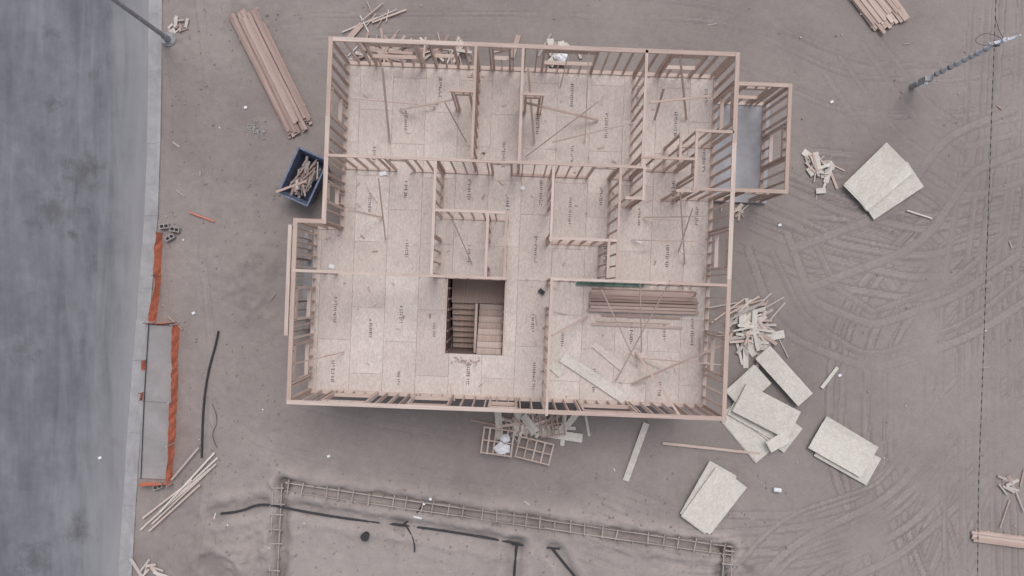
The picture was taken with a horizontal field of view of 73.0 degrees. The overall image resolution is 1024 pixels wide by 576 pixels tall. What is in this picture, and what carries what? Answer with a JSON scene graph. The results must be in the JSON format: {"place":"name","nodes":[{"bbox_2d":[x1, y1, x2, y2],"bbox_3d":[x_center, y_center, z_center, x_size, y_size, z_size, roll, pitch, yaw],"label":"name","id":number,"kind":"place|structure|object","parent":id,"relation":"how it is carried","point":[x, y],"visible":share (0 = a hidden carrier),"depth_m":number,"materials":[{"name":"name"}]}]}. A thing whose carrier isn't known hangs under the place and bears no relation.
{"place":"outdoors","nodes":[
{"label":"outdoors","id":0,"kind":"place"},
{"bbox_2d":[0,0,148,575],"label":"road","id":1,"kind":"structure","parent":0,"point":[73,108],"depth_m":28.70,"materials":[{"name":"grey asphalt"}]},
{"bbox_2d":[138,324,171,478],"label":"sidewalk","id":2,"kind":"structure","parent":0,"point":[155,426],"depth_m":28.52,"materials":[{"name":"grey concrete"}]},
{"bbox_2d":[140,324,148,478],"bbox_3d":[-15.127,4.658,28.477,0.064,0.043,6.364,3,90,0],"label":"fence rail","id":3,"kind":"object","parent":2,"relation":"on","point":[144,400],"visible":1,"depth_m":28.46,"materials":[{"name":"orange plastic"}]},
{"bbox_2d":[98,4,1015,562],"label":"litter","id":4,"kind":"object","parent":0,"point":[524,464],"visible":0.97,"depth_m":28.55,"materials":[{"name":"white paper"}]},
{"bbox_2d":[123,0,1023,575],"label":"ground","id":5,"kind":"structure","parent":0,"point":[909,508],"depth_m":28.59,"materials":[{"name":"soil"}]},
{"bbox_2d":[118,0,162,575],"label":"kerb","id":6,"kind":"structure","parent":5,"relation":"on","point":[146,276],"depth_m":28.68,"materials":[{"name":"concrete"}]},
{"bbox_2d":[111,0,174,46],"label":"street lamp","id":7,"kind":"object","parent":5,"relation":"on","point":[167,39],"visible":1,"depth_m":27.19,"materials":[{"name":"metal"}]},
{"bbox_2d":[129,558,167,575],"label":"wood scrap pile","id":8,"kind":"object","parent":5,"relation":"on","point":[145,566],"visible":1,"depth_m":28.50,"materials":[{"name":"beige wood"}]},
{"bbox_2d":[152,482,164,490],"bbox_3d":[-14.565,8.172,28.503,0.400,0.190,0.195,-20,90,0],"label":"cinder block","id":9,"kind":"object","parent":5,"relation":"on","point":[155,488],"depth_m":28.43,"materials":[{"name":"grey concrete"}]},
{"bbox_2d":[137,231,179,486],"bbox_3d":[-14.503,2.892,28.235,1.545,0.730,10.382,0,90,0],"label":"orange silt fence","id":10,"kind":"object","parent":5,"relation":"on","point":[154,303],"visible":1,"depth_m":28.34,"materials":[{"name":"orange fabric"}]},
{"bbox_2d":[159,223,170,228],"bbox_3d":[-14.299,-2.537,28.500,0.400,0.190,0.195,-5,90,0],"label":"cinder block","id":11,"kind":"object","parent":5,"relation":"on","point":[164,226],"depth_m":28.41,"materials":[{"name":"grey concrete"}]},
{"bbox_2d":[164,233,175,241],"bbox_3d":[-14.062,-2.075,28.486,0.400,0.190,0.195,-30,90,0],"label":"cinder block","id":12,"kind":"object","parent":5,"relation":"on","point":[170,237],"depth_m":28.41,"materials":[{"name":"grey concrete"}]},
{"bbox_2d":[169,226,180,232],"bbox_3d":[-13.862,-2.404,28.481,0.400,0.190,0.195,10,90,0],"label":"cinder block","id":13,"kind":"object","parent":5,"relation":"on","point":[175,229],"depth_m":28.39,"materials":[{"name":"grey concrete"}]},
{"bbox_2d":[168,16,188,33],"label":"wood scrap pile","id":14,"kind":"object","parent":5,"relation":"on","point":[176,25],"visible":0.97,"depth_m":28.48,"materials":[{"name":"beige wood"}]},
{"bbox_2d":[140,448,217,531],"bbox_3d":[-13.741,8.385,28.455,1.093,0.170,4.424,40,90,0],"label":"wood scrap pile","id":15,"kind":"object","parent":5,"relation":"on","point":[183,490],"visible":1,"depth_m":28.43,"materials":[{"name":"beige wood"}]},
{"bbox_2d":[188,212,214,221],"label":"loose board","id":16,"kind":"object","parent":5,"relation":"on","point":[201,216],"visible":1,"depth_m":28.47,"materials":[{"name":"orange wood"}]},
{"bbox_2d":[200,331,218,457],"bbox_3d":[-12.559,4.370,28.527,0.314,0.144,5.255,7,90,0],"label":"black hose","id":17,"kind":"object","parent":5,"relation":"on","point":[206,383],"visible":1,"depth_m":28.51,"materials":[{"name":"plastic"}]},
{"bbox_2d":[246,120,264,136],"bbox_3d":[-10.564,-6.573,28.554,0.800,0.043,0.708,0,90,0],"label":"gravel spill","id":18,"kind":"object","parent":5,"relation":"on","point":[253,128],"visible":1,"depth_m":28.55,"materials":[{"name":"grey gravel"}]},
{"bbox_2d":[228,7,312,138],"bbox_3d":[-9.909,-8.940,28.494,1.260,0.210,5.675,-26,90,0],"label":"lumber stack","id":19,"kind":"object","parent":5,"relation":"on","point":[273,74],"visible":1,"depth_m":28.39,"materials":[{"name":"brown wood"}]},
{"bbox_2d":[278,147,329,206],"bbox_3d":[-8.313,-4.427,28.017,1.345,1.006,2.051,25,90,0],"label":"dumpster","id":20,"kind":"object","parent":5,"relation":"on","point":[307,166],"visible":0.94,"depth_m":27.79,"materials":[{"name":"paint"}]},
{"bbox_2d":[276,180,306,192],"bbox_3d":[-8.711,-4.008,27.300,1.278,0.030,0.090,-20,90,0],"label":"loose board","id":21,"kind":"object","parent":20,"relation":"on","point":[291,186],"visible":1,"depth_m":27.29,"materials":[{"name":"beige wood"}]},
{"bbox_2d":[360,531,369,541],"bbox_3d":[-5.983,10.125,28.276,0.358,0.320,0.358,0,90,0],"label":"black bucket","id":22,"kind":"object","parent":5,"relation":"on","point":[364,536],"visible":1,"depth_m":28.12,"materials":[{"name":"plastic"}]},
{"bbox_2d":[342,1,396,32],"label":"wood scrap pile","id":23,"kind":"object","parent":5,"relation":"on","point":[373,18],"visible":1,"depth_m":28.52,"materials":[{"name":"beige wood"}]},
{"bbox_2d":[347,22,362,36],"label":"loose board","id":24,"kind":"object","parent":23,"relation":"on","point":[355,30],"visible":0.79,"depth_m":28.51,"materials":[{"name":"beige wood"}]},
{"bbox_2d":[344,28,428,63],"bbox_3d":[-5.089,-9.685,28.424,3.663,0.431,1.987,0,90,0],"label":"wood scrap pile","id":25,"kind":"object","parent":5,"relation":"on","point":[387,50],"visible":0.49,"depth_m":28.36,"materials":[{"name":"beige wood"}]},
{"bbox_2d":[372,9,406,22],"bbox_3d":[-5.060,-11.207,28.513,1.512,0.030,0.070,-20,90,0],"label":"loose board","id":26,"kind":"object","parent":5,"relation":"on","point":[390,15],"visible":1,"depth_m":28.50,"materials":[{"name":"beige wood"}]},
{"bbox_2d":[220,503,575,575],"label":"drain pipe","id":27,"kind":"object","parent":5,"relation":"on","point":[516,544],"visible":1,"depth_m":28.52,"materials":[{"name":"black plastic"}]},
{"bbox_2d":[419,33,511,64],"bbox_3d":[-1.984,-9.704,28.414,4.130,0.369,1.690,0,90,0],"label":"wood scrap pile","id":28,"kind":"object","parent":5,"relation":"on","point":[425,49],"visible":0.48,"depth_m":28.43,"materials":[{"name":"beige wood"}]},
{"bbox_2d":[267,479,734,575],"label":"foundation formwork","id":29,"kind":"object","parent":5,"relation":"on","point":[526,516],"visible":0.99,"depth_m":28.42,"materials":[{"name":"brown wood"}]},
{"bbox_2d":[511,35,520,57],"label":"loose board","id":30,"kind":"object","parent":5,"relation":"on","point":[517,39],"visible":0.57,"depth_m":28.50,"materials":[{"name":"beige wood"}]},
{"bbox_2d":[471,406,589,445],"bbox_3d":[0.769,5.674,28.424,4.934,0.364,1.698,0,90,0],"label":"wood scrap pile","id":31,"kind":"object","parent":5,"relation":"on","point":[528,424],"visible":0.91,"depth_m":28.46,"materials":[{"name":"beige wood"}]},
{"bbox_2d":[480,426,514,456],"bbox_3d":[-0.588,6.271,28.238,1.300,0.114,1.100,8,90,0],"label":"wooden pallet","id":32,"kind":"object","parent":31,"relation":"on","point":[494,441],"visible":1,"depth_m":28.18,"materials":[{"name":"beige wood"}]},
{"bbox_2d":[494,442,509,453],"bbox_3d":[-0.413,6.516,28.104,0.659,0.152,0.501,0,90,0],"label":"plastic bag","id":33,"kind":"object","parent":32,"relation":"on","point":[501,448],"visible":1,"depth_m":28.10,"materials":[{"name":"white plastic"}]},
{"bbox_2d":[500,434,509,442],"bbox_3d":[-0.265,6.123,28.073,0.406,0.154,0.362,44,90,0],"label":"plastic bag","id":34,"kind":"object","parent":32,"relation":"on","point":[504,438],"visible":1,"depth_m":28.06,"materials":[{"name":"white plastic"}]},
{"bbox_2d":[514,435,554,465],"bbox_3d":[0.918,6.653,28.338,1.500,0.114,0.900,14,90,0],"label":"wooden pallet","id":35,"kind":"object","parent":31,"relation":"on","point":[534,450],"visible":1,"depth_m":28.29,"materials":[{"name":"brown wood"}]},
{"bbox_2d":[538,414,565,437],"bbox_3d":[1.636,5.562,28.288,1.000,0.114,1.000,-8,90,0],"label":"wooden pallet","id":36,"kind":"object","parent":31,"relation":"on","point":[552,424],"visible":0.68,"depth_m":28.23,"materials":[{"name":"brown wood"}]},
{"bbox_2d":[529,428,582,442],"bbox_3d":[1.749,6.021,28.540,2.338,0.030,0.360,9,90,0],"label":"loose board","id":37,"kind":"object","parent":31,"relation":"on","point":[572,436],"visible":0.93,"depth_m":28.52,"materials":[{"name":"beige wood"}]},
{"bbox_2d":[284,36,791,422],"bbox_3d":[0.979,-1.980,25.991,19.282,5.822,13.042,0,90,0],"label":"house frame","id":38,"kind":"object","parent":5,"relation":"on","point":[697,143],"visible":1,"depth_m":25.60,"materials":[{"name":"beige wood"}]},
{"bbox_2d":[328,171,544,294],"bbox_3d":[-2.548,-2.181,25.500,8.068,0.150,3.944,7,90,0],"label":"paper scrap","id":39,"kind":"object","parent":38,"relation":"on","point":[540,290],"visible":1,"depth_m":25.57,"materials":[{"name":"white paper"}]},
{"bbox_2d":[451,357,479,364],"bbox_3d":[-1.719,2.689,25.584,1.092,0.024,0.318,0,90,0],"label":"sawdust","id":40,"kind":"object","parent":38,"relation":"on","point":[465,361],"visible":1,"depth_m":25.58,"materials":[{"name":"brown wood"}]},
{"bbox_2d":[325,73,709,400],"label":"deck offcuts","id":41,"kind":"object","parent":38,"relation":"on","point":[484,152],"visible":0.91,"depth_m":25.57,"materials":[{"name":"beige wood"}]},
{"bbox_2d":[550,342,670,403],"bbox_3d":[3.600,2.939,25.555,4.242,0.042,2.094,22,90,0],"label":"osb offcut","id":42,"kind":"object","parent":38,"relation":"on","point":[593,377],"visible":0.88,"depth_m":25.53,"materials":[{"name":"beige wood"}]},
{"bbox_2d":[592,314,682,328],"bbox_3d":[4.634,1.232,25.570,3.344,0.038,0.436,3,90,0],"label":"loose board","id":43,"kind":"object","parent":38,"relation":"on","point":[630,325],"visible":0.91,"depth_m":25.55,"materials":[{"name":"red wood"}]},
{"bbox_2d":[589,288,696,301],"bbox_3d":[4.830,0.264,25.494,3.972,0.210,0.399,2,90,0],"label":"deck lumber stack","id":44,"kind":"object","parent":38,"relation":"on","point":[630,294],"visible":0.98,"depth_m":25.39,"materials":[{"name":"beige wood"}]},
{"bbox_2d":[588,298,698,314],"bbox_3d":[4.845,0.679,25.516,4.081,0.166,0.481,2,90,0],"label":"deck lumber stack","id":45,"kind":"object","parent":38,"relation":"on","point":[633,306],"visible":0.98,"depth_m":25.43,"materials":[{"name":"beige wood"}]},
{"bbox_2d":[538,33,581,67],"bbox_3d":[1.954,-9.493,28.401,1.702,0.379,1.462,26,90,0],"label":"wood scrap pile","id":46,"kind":"object","parent":5,"relation":"on","point":[548,41],"visible":0.4,"depth_m":28.47,"materials":[{"name":"beige wood"}]},
{"bbox_2d":[555,53,568,60],"bbox_3d":[2.027,-9.347,28.072,0.550,0.155,0.449,0,90,0],"label":"plastic bag","id":47,"kind":"object","parent":46,"relation":"on","point":[560,57],"visible":0.69,"depth_m":28.05,"materials":[{"name":"white plastic"}]},
{"bbox_2d":[167,0,1015,574],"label":"dirt clods","id":48,"kind":"object","parent":5,"relation":"on","point":[447,428],"visible":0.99,"depth_m":28.55,"materials":[{"name":"brown soil"}]},
{"bbox_2d":[414,487,781,518],"bbox_3d":[3.462,8.502,28.350,15.234,0.536,0.934,-4,90,0],"label":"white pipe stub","id":49,"kind":"object","parent":5,"relation":"on","point":[774,490],"visible":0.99,"depth_m":28.41,"materials":[{"name":"plastic"}]},
{"bbox_2d":[623,422,648,481],"bbox_3d":[5.108,6.755,28.504,0.260,0.030,2.523,20,90,0],"label":"loose board","id":50,"kind":"object","parent":5,"relation":"on","point":[636,451],"visible":1,"depth_m":28.49,"materials":[{"name":"beige wood"}]},
{"bbox_2d":[662,442,759,454],"bbox_3d":[8.210,6.611,28.520,4.045,0.030,0.110,6,90,0],"label":"loose board","id":51,"kind":"object","parent":5,"relation":"on","point":[710,448],"visible":1,"depth_m":28.50,"materials":[{"name":"brown wood"}]},
{"bbox_2d":[680,461,746,534],"bbox_3d":[8.162,8.600,28.425,1.867,0.242,2.680,37,90,0],"label":"osb sheet stack","id":52,"kind":"object","parent":5,"relation":"on","point":[716,493],"visible":1,"depth_m":28.30,"materials":[{"name":"beige wood"}]},
{"bbox_2d":[720,203,748,220],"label":"wood scrap pile","id":53,"kind":"object","parent":5,"relation":"on","point":[739,209],"visible":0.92,"depth_m":28.51,"materials":[{"name":"beige wood"}]},
{"bbox_2d":[709,293,783,322],"bbox_3d":[9.298,0.970,28.400,3.984,0.420,1.137,-9,90,0],"label":"wood scrap pile","id":54,"kind":"object","parent":5,"relation":"on","point":[739,311],"visible":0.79,"depth_m":28.46,"materials":[{"name":"beige wood"}]},
{"bbox_2d":[717,298,787,367],"bbox_3d":[9.779,1.869,28.409,3.236,0.405,2.894,0,90,0],"label":"wood scrap pile","id":55,"kind":"object","parent":5,"relation":"on","point":[754,328],"visible":0.92,"depth_m":28.45,"materials":[{"name":"beige wood"}]},
{"bbox_2d":[723,346,812,462],"bbox_3d":[10.438,4.950,28.371,3.631,0.350,3.735,-42,90,0],"label":"osb sheet stack","id":56,"kind":"object","parent":5,"relation":"on","point":[761,422],"visible":0.96,"depth_m":28.28,"materials":[{"name":"beige wood"}]},
{"bbox_2d":[816,188,825,193],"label":"loose board","id":57,"kind":"object","parent":5,"relation":"on","point":[820,190],"visible":1,"depth_m":28.52,"materials":[{"name":"beige wood"}]},
{"bbox_2d":[802,149,844,188],"bbox_3d":[12.732,-4.865,28.524,2.065,0.191,1.185,36,90,0],"label":"wood scrap pile","id":58,"kind":"object","parent":5,"relation":"on","point":[818,164],"visible":1,"depth_m":28.54,"materials":[{"name":"beige wood"}]},
{"bbox_2d":[820,366,838,388],"bbox_3d":[13.085,3.691,28.509,0.140,0.030,1.081,38,90,0],"label":"loose board","id":59,"kind":"object","parent":5,"relation":"on","point":[829,377],"visible":1,"depth_m":28.50,"materials":[{"name":"beige wood"}]},
{"bbox_2d":[808,416,880,484],"bbox_3d":[13.739,6.691,28.445,2.933,0.201,1.694,30,90,0],"label":"osb sheet stack","id":60,"kind":"object","parent":5,"relation":"on","point":[841,448],"visible":1,"depth_m":28.34,"materials":[{"name":"beige wood"}]},
{"bbox_2d":[849,0,909,33],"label":"lumber stack","id":61,"kind":"object","parent":5,"relation":"on","point":[878,14],"visible":1,"depth_m":28.43,"materials":[{"name":"beige wood"}]},
{"bbox_2d":[843,142,923,218],"bbox_3d":[15.311,-4.296,28.452,2.651,0.188,2.409,-43,90,0],"label":"osb sheet stack","id":62,"kind":"object","parent":5,"relation":"on","point":[884,178],"visible":1,"depth_m":28.36,"materials":[{"name":"beige wood"}]},
{"bbox_2d":[907,210,931,218],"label":"loose board","id":63,"kind":"object","parent":5,"relation":"on","point":[919,214],"visible":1,"depth_m":28.52,"materials":[{"name":"beige wood"}]},
{"bbox_2d":[909,34,1020,88],"bbox_3d":[16.578,-8.295,25.960,0.987,5.680,0.343,-24,90,0],"label":"power pole","id":64,"kind":"object","parent":5,"relation":"on","point":[925,80],"visible":1,"depth_m":25.45,"materials":[{"name":"paint"}]},
{"bbox_2d":[975,0,1002,575],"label":"overhead cable","id":65,"kind":"object","parent":64,"relation":"attached to","point":[986,262],"visible":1,"depth_m":23.24,"materials":[{"name":"black plastic"}]},
{"bbox_2d":[971,530,1023,547],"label":"lumber stack","id":66,"kind":"object","parent":5,"relation":"on","point":[989,537],"visible":0.98,"depth_m":28.43,"materials":[{"name":"beige wood"}]},
{"bbox_2d":[999,500,1009,527],"bbox_3d":[20.307,9.313,28.515,0.040,0.030,1.220,19,90,0],"label":"loose board","id":67,"kind":"object","parent":5,"relation":"on","point":[1004,514],"visible":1,"depth_m":28.50,"materials":[{"name":"beige wood"}]},
{"bbox_2d":[997,469,1023,494],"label":"wood scrap pile","id":68,"kind":"object","parent":5,"relation":"on","point":[1007,479],"visible":1,"depth_m":28.50,"materials":[{"name":"beige wood"}]},
{"bbox_2d":[1009,476,1023,511],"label":"loose board","id":69,"kind":"object","parent":68,"relation":"on","point":[1017,495],"visible":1,"depth_m":28.49,"materials":[{"name":"beige wood"}]},
{"bbox_2d":[576,281,643,286],"bbox_3d":[3.627,-0.145,25.523,2.528,0.115,0.145,1,90,0],"label":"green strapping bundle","id":70,"kind":"object","parent":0,"point":[606,284],"visible":0.89,"depth_m":25.52,"materials":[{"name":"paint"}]}
]}

